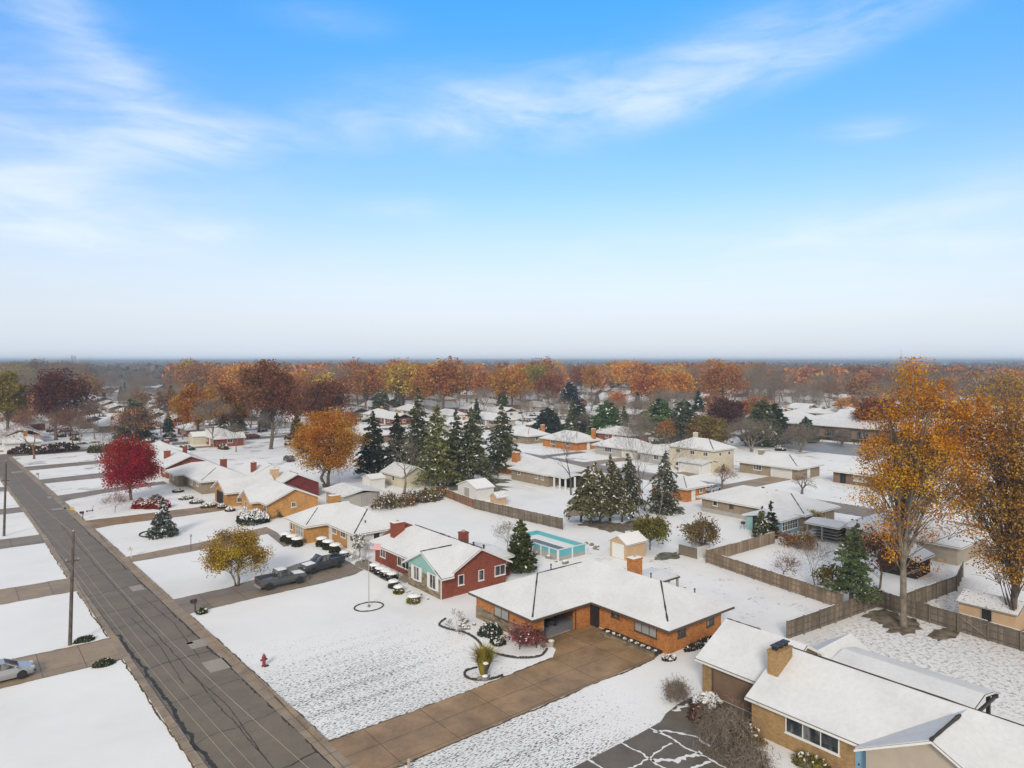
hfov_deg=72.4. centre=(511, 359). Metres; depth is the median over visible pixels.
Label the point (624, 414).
evergreen tree
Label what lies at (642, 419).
bare tree
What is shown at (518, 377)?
autumn tree
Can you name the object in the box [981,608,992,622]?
window
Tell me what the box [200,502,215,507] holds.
shrub
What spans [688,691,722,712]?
shrub
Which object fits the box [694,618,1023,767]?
house
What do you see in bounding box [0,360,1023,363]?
hills
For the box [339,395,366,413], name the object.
bare tree
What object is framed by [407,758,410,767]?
marker post
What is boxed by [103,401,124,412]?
house
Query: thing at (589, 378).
autumn tree
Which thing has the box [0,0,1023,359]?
sky
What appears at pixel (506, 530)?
bare tree
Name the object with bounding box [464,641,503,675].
ornamental grass
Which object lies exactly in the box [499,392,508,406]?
evergreen tree
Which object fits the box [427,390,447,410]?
bare tree
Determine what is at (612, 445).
house
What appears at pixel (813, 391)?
bare tree
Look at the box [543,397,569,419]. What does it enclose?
bare tree
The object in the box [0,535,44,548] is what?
driveway
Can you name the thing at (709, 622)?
window
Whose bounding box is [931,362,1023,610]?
maple tree
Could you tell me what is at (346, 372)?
bare tree
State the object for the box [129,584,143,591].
road patch
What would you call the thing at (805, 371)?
autumn tree
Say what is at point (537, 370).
autumn tree
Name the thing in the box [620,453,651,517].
spruce tree
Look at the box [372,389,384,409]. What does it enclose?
evergreen tree
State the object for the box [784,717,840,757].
window
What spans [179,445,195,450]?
yard shrub
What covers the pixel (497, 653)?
garden edging
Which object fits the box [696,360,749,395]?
autumn tree
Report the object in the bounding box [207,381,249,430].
oak tree
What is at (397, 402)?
evergreen tree
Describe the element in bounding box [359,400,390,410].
house
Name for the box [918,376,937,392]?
autumn tree
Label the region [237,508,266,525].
shrub
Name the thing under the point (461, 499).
board fence
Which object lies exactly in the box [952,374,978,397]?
bare tree
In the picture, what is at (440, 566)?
house
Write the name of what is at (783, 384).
bare tree
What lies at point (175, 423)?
house
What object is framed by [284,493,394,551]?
house
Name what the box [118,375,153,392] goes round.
bare tree
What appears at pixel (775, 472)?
garage door
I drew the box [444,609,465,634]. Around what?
bare sapling
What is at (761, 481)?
driveway
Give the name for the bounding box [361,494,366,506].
door
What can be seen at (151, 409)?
bare tree
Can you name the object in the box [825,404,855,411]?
house
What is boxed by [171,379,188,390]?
bare tree
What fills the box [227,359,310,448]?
oak tree
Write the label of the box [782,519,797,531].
window
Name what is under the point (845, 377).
bare tree
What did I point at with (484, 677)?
garden rock
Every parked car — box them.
[0,658,35,680]
[75,441,92,448]
[89,441,103,444]
[161,437,177,441]
[162,432,176,437]
[246,433,259,437]
[283,455,294,461]
[705,484,720,491]
[774,445,785,450]
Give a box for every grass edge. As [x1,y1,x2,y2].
[0,638,120,688]
[47,512,315,767]
[172,562,362,613]
[328,657,653,767]
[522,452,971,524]
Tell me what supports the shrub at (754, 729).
on the ground at (338, 664)
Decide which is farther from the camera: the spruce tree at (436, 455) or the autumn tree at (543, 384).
the autumn tree at (543, 384)
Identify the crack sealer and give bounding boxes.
[58,518,334,767]
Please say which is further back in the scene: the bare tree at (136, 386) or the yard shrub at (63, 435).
the bare tree at (136, 386)
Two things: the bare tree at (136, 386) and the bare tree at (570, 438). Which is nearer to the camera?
the bare tree at (570, 438)
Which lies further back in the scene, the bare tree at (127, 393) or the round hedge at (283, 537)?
the bare tree at (127, 393)
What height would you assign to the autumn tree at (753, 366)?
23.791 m
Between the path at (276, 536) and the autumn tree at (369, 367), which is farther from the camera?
the autumn tree at (369, 367)
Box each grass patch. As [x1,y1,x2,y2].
[417,497,443,502]
[437,484,457,490]
[444,479,507,491]
[477,478,511,483]
[577,520,607,527]
[588,521,632,532]
[621,519,652,529]
[654,552,679,559]
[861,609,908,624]
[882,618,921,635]
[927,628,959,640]
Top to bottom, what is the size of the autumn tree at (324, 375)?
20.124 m
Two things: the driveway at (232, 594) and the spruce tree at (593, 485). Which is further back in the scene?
the spruce tree at (593, 485)
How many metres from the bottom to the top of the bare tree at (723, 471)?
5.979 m
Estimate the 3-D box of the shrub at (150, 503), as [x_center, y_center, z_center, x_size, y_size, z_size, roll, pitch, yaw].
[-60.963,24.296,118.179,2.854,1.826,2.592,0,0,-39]
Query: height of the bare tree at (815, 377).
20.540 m
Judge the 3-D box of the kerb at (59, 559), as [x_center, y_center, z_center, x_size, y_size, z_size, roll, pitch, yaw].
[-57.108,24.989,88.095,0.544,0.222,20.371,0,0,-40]
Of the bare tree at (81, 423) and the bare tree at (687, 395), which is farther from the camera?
the bare tree at (687, 395)
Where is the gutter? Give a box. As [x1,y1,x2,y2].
[7,457,323,745]
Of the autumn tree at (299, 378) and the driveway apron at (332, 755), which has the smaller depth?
the driveway apron at (332, 755)
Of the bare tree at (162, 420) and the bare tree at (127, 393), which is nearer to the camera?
the bare tree at (162, 420)
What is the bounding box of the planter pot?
[548,639,554,646]
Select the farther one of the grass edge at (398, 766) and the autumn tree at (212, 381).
the autumn tree at (212, 381)
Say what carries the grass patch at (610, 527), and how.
on the ground at (338, 664)
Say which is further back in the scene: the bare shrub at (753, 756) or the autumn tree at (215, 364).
the autumn tree at (215, 364)
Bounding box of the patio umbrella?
[566,509,582,515]
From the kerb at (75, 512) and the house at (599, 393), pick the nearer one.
the kerb at (75, 512)
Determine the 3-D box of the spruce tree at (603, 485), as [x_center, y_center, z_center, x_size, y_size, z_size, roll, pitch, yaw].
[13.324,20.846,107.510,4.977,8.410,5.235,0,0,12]
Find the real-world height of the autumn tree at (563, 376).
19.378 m
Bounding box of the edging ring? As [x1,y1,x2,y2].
[354,601,383,611]
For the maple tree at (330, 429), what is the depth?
136.11 m
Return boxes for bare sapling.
[99,489,132,509]
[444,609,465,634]
[769,549,807,576]
[781,530,839,584]
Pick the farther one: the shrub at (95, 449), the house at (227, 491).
the shrub at (95, 449)
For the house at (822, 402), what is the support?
on the ground at (338, 664)
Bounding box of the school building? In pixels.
[786,410,960,447]
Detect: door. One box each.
[329,526,331,538]
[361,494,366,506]
[364,478,368,485]
[464,486,469,496]
[590,605,598,627]
[612,542,623,559]
[622,449,634,458]
[683,462,699,473]
[691,489,694,500]
[712,668,753,712]
[771,467,791,478]
[840,473,845,483]
[855,747,865,767]
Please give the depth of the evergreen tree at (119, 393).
427.95 m
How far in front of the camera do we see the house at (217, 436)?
203.72 m
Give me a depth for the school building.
217.99 m
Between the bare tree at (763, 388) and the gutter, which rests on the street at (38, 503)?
the gutter
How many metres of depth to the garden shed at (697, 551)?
88.80 m
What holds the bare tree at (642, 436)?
on the ground at (338, 664)
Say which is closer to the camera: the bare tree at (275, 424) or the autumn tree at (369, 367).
the bare tree at (275, 424)
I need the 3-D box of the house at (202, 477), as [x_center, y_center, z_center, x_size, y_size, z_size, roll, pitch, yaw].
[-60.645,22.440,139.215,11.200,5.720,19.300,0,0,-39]
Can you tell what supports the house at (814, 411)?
on the ground at (338, 664)
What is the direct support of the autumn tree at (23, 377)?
on the ground at (338, 664)
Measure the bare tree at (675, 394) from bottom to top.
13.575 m
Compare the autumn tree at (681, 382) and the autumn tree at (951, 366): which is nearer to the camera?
the autumn tree at (681, 382)
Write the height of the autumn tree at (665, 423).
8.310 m
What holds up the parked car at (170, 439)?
on the ground at (338, 664)
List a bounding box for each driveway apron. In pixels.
[41,534,48,541]
[51,496,62,502]
[69,577,82,590]
[78,520,92,529]
[110,637,130,658]
[117,556,130,563]
[162,599,187,616]
[314,742,356,767]
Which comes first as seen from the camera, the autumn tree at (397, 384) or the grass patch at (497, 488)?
the grass patch at (497, 488)
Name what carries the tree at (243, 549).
on the ground at (338, 664)
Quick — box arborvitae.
[507,519,537,573]
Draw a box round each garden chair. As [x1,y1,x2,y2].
[348,551,356,560]
[358,552,366,562]
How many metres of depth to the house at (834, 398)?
428.93 m
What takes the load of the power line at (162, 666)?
attached to the utility pole at (4, 510)
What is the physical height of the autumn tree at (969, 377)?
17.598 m
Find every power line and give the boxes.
[0,475,254,767]
[3,461,305,765]
[7,488,235,767]
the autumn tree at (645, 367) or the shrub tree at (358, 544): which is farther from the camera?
the autumn tree at (645, 367)
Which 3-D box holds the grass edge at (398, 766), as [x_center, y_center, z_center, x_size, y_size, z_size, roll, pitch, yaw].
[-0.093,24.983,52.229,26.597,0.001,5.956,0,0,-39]
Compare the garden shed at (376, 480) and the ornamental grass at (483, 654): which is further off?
the garden shed at (376, 480)
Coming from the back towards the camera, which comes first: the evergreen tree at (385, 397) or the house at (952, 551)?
the evergreen tree at (385, 397)
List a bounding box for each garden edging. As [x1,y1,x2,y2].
[438,618,547,658]
[463,666,502,680]
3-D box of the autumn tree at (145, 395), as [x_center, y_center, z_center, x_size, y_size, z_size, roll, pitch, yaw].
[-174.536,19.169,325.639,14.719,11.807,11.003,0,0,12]
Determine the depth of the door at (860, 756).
41.39 m
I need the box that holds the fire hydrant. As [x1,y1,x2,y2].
[260,653,268,666]
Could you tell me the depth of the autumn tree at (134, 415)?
210.72 m
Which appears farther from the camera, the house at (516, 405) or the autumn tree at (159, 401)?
the house at (516, 405)
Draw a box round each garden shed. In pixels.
[187,431,206,444]
[203,428,218,432]
[234,432,245,444]
[361,473,385,488]
[456,478,494,500]
[488,491,507,504]
[608,531,647,560]
[679,540,709,558]
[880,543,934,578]
[955,588,1023,630]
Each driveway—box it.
[0,507,22,514]
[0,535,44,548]
[0,578,75,603]
[0,638,121,687]
[25,460,106,469]
[40,472,110,482]
[58,481,166,501]
[86,503,225,527]
[126,527,273,561]
[173,560,361,613]
[329,625,657,767]
[542,451,586,456]
[573,694,760,767]
[584,457,630,464]
[676,472,697,475]
[725,476,790,486]
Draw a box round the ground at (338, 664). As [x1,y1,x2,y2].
[0,364,1023,767]
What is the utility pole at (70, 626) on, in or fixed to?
on the ground at (338, 664)
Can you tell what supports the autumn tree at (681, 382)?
on the ground at (338, 664)
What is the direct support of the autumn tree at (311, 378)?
on the ground at (338, 664)
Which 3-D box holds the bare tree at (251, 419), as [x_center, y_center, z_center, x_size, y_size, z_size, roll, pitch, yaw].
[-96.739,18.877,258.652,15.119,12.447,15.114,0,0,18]
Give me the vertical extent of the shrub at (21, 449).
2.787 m
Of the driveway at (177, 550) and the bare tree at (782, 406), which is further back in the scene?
the bare tree at (782, 406)
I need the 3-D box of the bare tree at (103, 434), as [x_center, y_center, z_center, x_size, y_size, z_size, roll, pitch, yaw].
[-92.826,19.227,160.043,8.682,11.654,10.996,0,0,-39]
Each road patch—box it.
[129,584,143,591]
[186,639,206,648]
[202,658,231,672]
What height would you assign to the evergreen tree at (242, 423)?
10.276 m
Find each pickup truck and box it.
[254,566,307,590]
[298,552,344,573]
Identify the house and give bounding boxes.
[0,416,46,429]
[0,422,31,437]
[0,423,42,437]
[0,430,43,451]
[78,412,102,428]
[91,395,113,401]
[93,416,119,432]
[98,398,120,408]
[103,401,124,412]
[148,410,165,419]
[150,439,193,452]
[152,445,215,478]
[153,385,168,390]
[153,411,192,428]
[165,458,248,493]
[175,422,215,436]
[204,428,245,446]
[210,465,322,506]
[234,458,279,476]
[237,478,322,518]
[277,415,305,427]
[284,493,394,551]
[339,406,369,417]
[344,424,393,442]
[358,395,374,402]
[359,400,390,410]
[361,406,389,418]
[367,520,515,599]
[373,397,394,405]
[375,410,412,424]
[380,462,427,487]
[394,404,426,415]
[410,399,436,409]
[427,396,456,401]
[430,401,463,410]
[430,408,466,419]
[442,416,483,432]
[457,390,478,398]
[459,401,489,412]
[468,555,734,656]
[473,396,497,406]
[477,445,493,466]
[479,410,517,426]
[484,404,519,417]
[485,451,541,474]
[494,397,522,408]
[506,424,549,443]
[507,458,590,489]
[514,395,542,401]
[521,400,550,411]
[523,420,566,426]
[539,428,602,450]
[549,402,569,413]
[557,397,587,405]
[579,389,604,395]
[591,437,655,459]
[592,396,607,402]
[596,424,649,440]
[619,406,646,419]
[626,397,648,405]
[638,432,736,473]
[647,473,710,501]
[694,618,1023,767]
[696,485,840,534]
[724,390,746,396]
[735,449,823,479]
[775,389,796,395]
[782,408,814,417]
[784,403,818,410]
[791,405,835,415]
[796,395,831,404]
[804,513,991,565]
[807,393,837,400]
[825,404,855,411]
[827,461,891,486]
[837,394,872,398]
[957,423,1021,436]
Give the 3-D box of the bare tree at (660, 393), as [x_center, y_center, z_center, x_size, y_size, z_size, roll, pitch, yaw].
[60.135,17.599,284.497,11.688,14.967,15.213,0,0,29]
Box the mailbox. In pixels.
[190,598,196,612]
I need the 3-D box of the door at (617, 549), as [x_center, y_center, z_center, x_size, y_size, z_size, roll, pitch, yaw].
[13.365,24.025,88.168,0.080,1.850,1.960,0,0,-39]
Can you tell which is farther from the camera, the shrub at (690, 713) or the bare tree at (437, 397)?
the bare tree at (437, 397)
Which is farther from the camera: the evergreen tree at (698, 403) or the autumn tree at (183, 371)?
the autumn tree at (183, 371)
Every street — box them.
[0,414,591,456]
[0,457,333,767]
[388,431,1006,539]
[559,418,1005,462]
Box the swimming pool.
[509,529,586,561]
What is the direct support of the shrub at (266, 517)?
on the ground at (338, 664)
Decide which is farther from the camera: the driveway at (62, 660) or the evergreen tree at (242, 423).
the evergreen tree at (242, 423)
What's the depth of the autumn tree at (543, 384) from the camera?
356.41 m
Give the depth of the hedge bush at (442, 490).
128.19 m
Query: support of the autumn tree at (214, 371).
on the ground at (338, 664)
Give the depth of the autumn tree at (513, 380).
343.76 m
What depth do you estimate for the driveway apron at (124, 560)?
87.23 m
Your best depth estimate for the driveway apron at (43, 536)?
98.00 m
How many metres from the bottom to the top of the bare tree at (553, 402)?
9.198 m
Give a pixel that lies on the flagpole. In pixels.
(368, 585)
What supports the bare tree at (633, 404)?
on the ground at (338, 664)
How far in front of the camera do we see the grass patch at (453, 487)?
137.18 m
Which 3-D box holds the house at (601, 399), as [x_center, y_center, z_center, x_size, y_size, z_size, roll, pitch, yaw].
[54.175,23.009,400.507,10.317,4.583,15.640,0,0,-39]
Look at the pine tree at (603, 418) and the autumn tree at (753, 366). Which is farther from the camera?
the autumn tree at (753, 366)
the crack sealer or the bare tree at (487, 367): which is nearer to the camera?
the crack sealer
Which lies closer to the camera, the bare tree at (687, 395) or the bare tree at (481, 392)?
the bare tree at (687, 395)
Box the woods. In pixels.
[0,360,1023,378]
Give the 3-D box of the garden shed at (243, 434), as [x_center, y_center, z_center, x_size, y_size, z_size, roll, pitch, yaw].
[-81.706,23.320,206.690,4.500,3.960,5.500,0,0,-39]
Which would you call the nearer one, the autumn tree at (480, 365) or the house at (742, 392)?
the house at (742, 392)
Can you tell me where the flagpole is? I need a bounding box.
[368,540,369,606]
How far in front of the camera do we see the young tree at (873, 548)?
76.40 m
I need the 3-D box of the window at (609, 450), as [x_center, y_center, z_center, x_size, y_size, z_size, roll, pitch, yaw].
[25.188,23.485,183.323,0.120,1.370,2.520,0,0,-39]
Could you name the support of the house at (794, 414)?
on the ground at (338, 664)
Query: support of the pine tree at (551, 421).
on the ground at (338, 664)
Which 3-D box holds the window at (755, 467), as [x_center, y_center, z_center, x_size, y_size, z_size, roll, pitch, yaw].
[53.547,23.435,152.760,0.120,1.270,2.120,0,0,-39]
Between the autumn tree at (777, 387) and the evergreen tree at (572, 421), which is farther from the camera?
the autumn tree at (777, 387)
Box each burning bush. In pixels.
[502,619,538,648]
[526,627,546,649]
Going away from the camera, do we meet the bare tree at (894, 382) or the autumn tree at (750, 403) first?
the autumn tree at (750, 403)
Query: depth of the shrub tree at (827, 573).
73.01 m
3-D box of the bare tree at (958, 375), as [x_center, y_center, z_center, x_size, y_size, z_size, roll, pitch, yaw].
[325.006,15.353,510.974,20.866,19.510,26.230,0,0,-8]
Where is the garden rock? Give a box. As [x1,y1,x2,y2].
[481,674,489,680]
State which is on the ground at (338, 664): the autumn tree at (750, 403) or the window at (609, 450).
the autumn tree at (750, 403)
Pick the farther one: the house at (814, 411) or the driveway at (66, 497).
the house at (814, 411)
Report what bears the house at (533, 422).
on the ground at (338, 664)
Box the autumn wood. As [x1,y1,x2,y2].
[161,361,1023,393]
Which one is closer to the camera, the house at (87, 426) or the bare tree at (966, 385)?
the house at (87, 426)
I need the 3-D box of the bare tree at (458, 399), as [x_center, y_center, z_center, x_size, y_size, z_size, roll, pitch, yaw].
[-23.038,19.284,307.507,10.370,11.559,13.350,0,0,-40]
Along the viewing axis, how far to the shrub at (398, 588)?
74.79 m
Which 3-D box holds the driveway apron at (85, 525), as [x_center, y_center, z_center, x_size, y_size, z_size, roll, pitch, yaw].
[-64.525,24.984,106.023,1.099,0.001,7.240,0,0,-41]
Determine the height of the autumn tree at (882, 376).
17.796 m
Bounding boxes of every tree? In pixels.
[0,361,14,367]
[0,364,37,373]
[0,369,24,384]
[0,370,32,428]
[0,401,36,422]
[0,404,69,458]
[11,363,66,416]
[13,363,55,388]
[17,370,29,386]
[18,357,51,373]
[20,367,99,439]
[33,362,78,380]
[38,366,87,381]
[39,404,93,442]
[45,359,83,373]
[48,360,77,378]
[48,409,90,431]
[53,356,91,378]
[53,357,116,387]
[66,410,100,441]
[68,371,105,399]
[75,393,113,438]
[85,425,122,469]
[94,433,164,500]
[97,385,115,401]
[97,392,151,414]
[101,375,124,395]
[107,402,163,439]
[115,385,136,404]
[116,386,122,400]
[117,380,141,397]
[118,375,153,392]
[125,388,150,404]
[143,405,160,421]
[143,497,179,539]
[149,387,165,393]
[152,388,176,411]
[153,411,172,434]
[156,373,170,388]
[156,378,167,389]
[161,413,175,432]
[162,361,207,386]
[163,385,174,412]
[164,406,194,438]
[166,382,229,431]
[168,392,181,417]
[170,357,201,386]
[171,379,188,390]
[173,364,214,390]
[187,394,241,446]
[191,523,275,585]
[197,362,224,368]
[202,364,224,387]
[204,366,235,394]
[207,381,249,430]
[217,420,228,426]
[218,361,273,391]
[219,419,250,451]
[220,364,241,374]
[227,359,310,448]
[229,415,247,430]
[243,402,258,427]
[251,411,268,432]
[253,410,290,440]
[255,410,270,428]
[284,406,370,487]
[285,370,310,394]
[288,415,304,440]
[291,377,355,421]
[299,370,345,403]
[309,371,342,399]
[311,360,345,379]
[321,361,338,380]
[323,359,368,406]
[336,357,376,403]
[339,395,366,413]
[343,366,385,408]
[344,363,384,398]
[344,410,358,426]
[347,402,371,416]
[351,368,374,400]
[351,533,366,557]
[352,411,388,474]
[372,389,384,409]
[376,357,425,405]
[376,361,404,394]
[379,412,407,474]
[380,386,390,406]
[382,429,428,492]
[386,357,413,366]
[391,392,404,407]
[395,388,434,468]
[399,366,438,399]
[406,356,476,408]
[411,404,463,485]
[413,394,431,407]
[423,361,449,368]
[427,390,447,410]
[434,410,473,483]
[447,394,467,410]
[455,407,498,481]
[456,360,483,402]
[463,388,493,408]
[464,386,498,405]
[469,361,488,376]
[469,367,498,395]
[472,388,498,411]
[473,399,483,426]
[476,361,504,375]
[484,403,520,472]
[486,366,538,407]
[492,515,516,548]
[496,360,510,368]
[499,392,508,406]
[503,367,536,400]
[509,359,525,373]
[512,395,534,423]
[514,387,538,400]
[517,360,557,399]
[520,399,536,414]
[525,356,558,378]
[527,387,566,415]
[530,407,565,433]
[531,370,565,403]
[533,401,551,409]
[541,428,576,494]
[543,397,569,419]
[546,396,561,411]
[551,359,566,373]
[553,400,573,419]
[554,369,568,383]
[557,382,585,406]
[563,365,579,381]
[563,403,591,432]
[563,465,591,521]
[564,399,581,431]
[570,363,589,387]
[575,462,611,523]
[578,362,603,392]
[578,385,593,398]
[578,406,597,434]
[581,391,600,411]
[583,397,600,406]
[584,400,626,437]
[584,469,613,522]
[591,415,674,518]
[593,390,599,404]
[596,360,616,387]
[598,394,620,408]
[603,358,643,388]
[604,362,629,386]
[604,418,697,516]
[604,454,628,520]
[607,389,628,407]
[610,467,638,521]
[614,395,650,422]
[616,409,656,440]
[620,405,629,425]
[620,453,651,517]
[625,393,648,422]
[627,368,673,406]
[627,396,653,416]
[628,362,662,392]
[629,511,671,549]
[633,391,640,408]
[637,413,701,516]
[640,451,684,516]
[643,398,671,436]
[647,388,677,407]
[648,388,674,403]
[648,399,663,437]
[650,386,670,401]
[655,417,680,442]
[656,363,691,398]
[657,399,697,443]
[659,368,698,399]
[662,388,692,412]
[667,359,713,394]
[675,387,695,403]
[677,512,722,545]
[682,414,734,442]
[686,364,709,393]
[692,390,705,411]
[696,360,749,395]
[698,357,725,370]
[701,396,749,439]
[702,391,725,409]
[711,462,741,487]
[719,359,758,400]
[721,414,780,451]
[731,360,786,399]
[738,362,772,390]
[738,389,784,411]
[738,394,760,414]
[738,399,785,445]
[739,370,775,397]
[741,363,762,398]
[743,359,778,388]
[743,376,796,401]
[750,380,777,398]
[751,506,769,537]
[754,394,777,408]
[760,375,792,402]
[763,361,796,404]
[763,403,792,443]
[765,375,800,400]
[765,500,779,537]
[770,528,820,550]
[774,419,827,452]
[778,398,791,407]
[782,381,807,402]
[785,388,804,402]
[789,382,816,402]
[789,393,804,402]
[791,472,816,493]
[794,416,819,442]
[796,367,817,383]
[803,381,826,399]
[804,367,846,405]
[804,370,827,388]
[806,363,835,372]
[806,390,831,406]
[807,509,828,518]
[808,560,849,589]
[818,378,845,397]
[822,519,883,603]
[825,370,848,394]
[828,370,859,392]
[830,427,853,446]
[831,396,851,410]
[837,517,922,587]
[838,373,883,403]
[840,354,1003,627]
[842,366,860,375]
[845,395,859,407]
[849,364,871,373]
[849,394,900,421]
[851,370,872,386]
[857,388,885,397]
[870,367,886,377]
[872,376,890,392]
[873,372,899,391]
[877,365,910,377]
[878,369,905,381]
[878,387,904,399]
[880,374,918,395]
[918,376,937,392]
[923,364,948,377]
[925,366,953,385]
[926,372,961,390]
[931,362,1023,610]
[933,381,963,400]
[944,365,960,371]
[944,382,975,399]
[951,370,970,393]
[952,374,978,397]
[953,363,967,369]
[955,373,983,395]
[956,384,980,399]
[962,366,988,374]
[968,368,1023,411]
[995,368,1023,385]
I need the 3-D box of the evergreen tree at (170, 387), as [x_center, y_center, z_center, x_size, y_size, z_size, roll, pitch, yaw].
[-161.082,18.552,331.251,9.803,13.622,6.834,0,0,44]
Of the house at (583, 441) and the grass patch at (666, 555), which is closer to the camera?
the grass patch at (666, 555)
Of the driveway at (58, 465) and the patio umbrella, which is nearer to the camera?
the patio umbrella
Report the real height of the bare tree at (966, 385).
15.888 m
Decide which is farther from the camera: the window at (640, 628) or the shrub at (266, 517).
the shrub at (266, 517)
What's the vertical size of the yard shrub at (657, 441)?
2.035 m
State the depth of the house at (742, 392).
476.10 m
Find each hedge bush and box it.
[370,494,394,508]
[383,490,405,509]
[395,491,417,506]
[408,489,432,502]
[417,487,440,500]
[429,483,451,496]
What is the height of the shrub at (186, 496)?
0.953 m
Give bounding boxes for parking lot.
[746,441,925,459]
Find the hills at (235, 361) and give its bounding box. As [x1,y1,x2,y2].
[0,361,419,363]
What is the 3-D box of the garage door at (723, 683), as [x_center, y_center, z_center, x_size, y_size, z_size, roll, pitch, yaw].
[16.390,23.925,50.274,0.100,2.150,4.740,0,0,-39]
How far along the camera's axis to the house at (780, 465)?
150.28 m
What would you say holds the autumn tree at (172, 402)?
on the ground at (338, 664)
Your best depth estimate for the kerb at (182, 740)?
48.86 m
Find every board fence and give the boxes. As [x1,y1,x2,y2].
[444,488,473,507]
[474,499,562,529]
[706,532,843,604]
[786,590,1023,650]
[907,562,963,602]
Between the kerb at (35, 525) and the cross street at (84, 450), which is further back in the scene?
the cross street at (84, 450)
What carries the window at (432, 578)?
in the house at (440, 566)
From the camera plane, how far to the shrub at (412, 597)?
71.83 m
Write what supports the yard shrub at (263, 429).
on the ground at (338, 664)
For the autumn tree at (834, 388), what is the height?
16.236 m
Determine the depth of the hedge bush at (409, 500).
119.59 m
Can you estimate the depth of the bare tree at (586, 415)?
231.33 m
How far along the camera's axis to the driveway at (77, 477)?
147.56 m
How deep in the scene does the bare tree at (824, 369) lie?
533.48 m
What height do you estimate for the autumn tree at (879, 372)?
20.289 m
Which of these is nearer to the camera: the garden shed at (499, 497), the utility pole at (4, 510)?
the utility pole at (4, 510)
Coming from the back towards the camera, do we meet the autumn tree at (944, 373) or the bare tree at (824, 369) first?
the bare tree at (824, 369)
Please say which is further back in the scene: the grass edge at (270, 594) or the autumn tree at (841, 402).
the autumn tree at (841, 402)
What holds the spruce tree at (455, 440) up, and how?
on the ground at (338, 664)
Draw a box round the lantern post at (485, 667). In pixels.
[483,662,487,674]
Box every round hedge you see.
[279,531,291,541]
[285,533,297,544]
[291,536,303,547]
[315,536,327,546]
[322,539,333,550]
[328,542,341,553]
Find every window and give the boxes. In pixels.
[217,489,222,502]
[296,525,302,536]
[331,527,336,534]
[340,532,345,538]
[373,532,379,538]
[379,549,385,558]
[397,556,407,570]
[413,565,418,581]
[429,573,435,590]
[458,574,464,586]
[478,569,483,581]
[493,606,508,622]
[494,564,505,576]
[605,447,611,452]
[610,612,619,619]
[633,621,657,639]
[677,628,686,639]
[706,617,714,627]
[753,464,761,470]
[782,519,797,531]
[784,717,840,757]
[825,429,834,435]
[853,474,866,481]
[857,432,867,438]
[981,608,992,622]
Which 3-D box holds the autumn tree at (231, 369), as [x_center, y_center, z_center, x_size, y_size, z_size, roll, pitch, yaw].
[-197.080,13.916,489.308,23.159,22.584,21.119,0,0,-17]
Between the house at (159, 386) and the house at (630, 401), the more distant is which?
the house at (159, 386)
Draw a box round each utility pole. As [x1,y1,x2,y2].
[1,460,9,535]
[66,530,78,645]
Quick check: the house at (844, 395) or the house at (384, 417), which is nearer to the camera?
the house at (384, 417)
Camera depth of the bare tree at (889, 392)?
332.96 m
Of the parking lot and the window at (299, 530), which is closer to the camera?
the window at (299, 530)
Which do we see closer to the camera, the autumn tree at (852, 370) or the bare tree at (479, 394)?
the bare tree at (479, 394)
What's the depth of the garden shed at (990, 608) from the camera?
65.47 m
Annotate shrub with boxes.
[7,444,34,453]
[26,443,62,454]
[44,441,78,451]
[58,432,66,437]
[68,431,78,435]
[69,435,79,440]
[72,634,95,643]
[86,443,111,452]
[92,657,115,667]
[130,498,147,508]
[142,437,155,442]
[142,499,156,509]
[148,494,161,499]
[154,499,171,509]
[172,488,183,492]
[178,494,193,499]
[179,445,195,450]
[189,498,203,503]
[196,607,207,614]
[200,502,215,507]
[217,443,229,449]
[217,503,226,508]
[224,506,235,511]
[236,506,248,521]
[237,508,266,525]
[253,513,269,522]
[257,427,267,431]
[339,549,350,557]
[369,562,380,571]
[374,565,386,574]
[380,568,392,578]
[386,571,397,580]
[387,578,398,588]
[392,584,404,594]
[406,593,420,604]
[477,621,502,638]
[489,635,505,646]
[651,438,663,443]
[656,672,696,706]
[661,654,676,661]
[683,635,711,651]
[684,686,768,758]
[686,702,711,723]
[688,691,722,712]
[712,725,782,767]
[726,718,768,747]
[791,749,830,767]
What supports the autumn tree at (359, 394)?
on the ground at (338, 664)
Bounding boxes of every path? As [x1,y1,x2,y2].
[267,531,288,546]
[354,560,399,582]
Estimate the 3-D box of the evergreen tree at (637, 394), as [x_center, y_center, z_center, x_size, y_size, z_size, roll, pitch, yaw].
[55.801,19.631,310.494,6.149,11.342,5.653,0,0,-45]
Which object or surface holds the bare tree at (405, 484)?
on the ground at (338, 664)
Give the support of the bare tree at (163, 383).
on the ground at (338, 664)
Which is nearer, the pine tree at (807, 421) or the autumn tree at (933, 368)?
the pine tree at (807, 421)
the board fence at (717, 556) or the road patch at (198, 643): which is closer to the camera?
the road patch at (198, 643)
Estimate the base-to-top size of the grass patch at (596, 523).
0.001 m
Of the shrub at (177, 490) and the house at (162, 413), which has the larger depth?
the house at (162, 413)
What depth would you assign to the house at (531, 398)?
404.42 m
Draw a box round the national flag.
[370,543,380,549]
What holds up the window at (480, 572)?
in the house at (440, 566)
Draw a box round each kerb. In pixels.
[7,490,22,506]
[24,511,43,534]
[45,541,69,577]
[63,501,84,520]
[77,589,115,637]
[92,528,124,556]
[123,656,207,767]
[130,562,171,599]
[186,614,327,742]

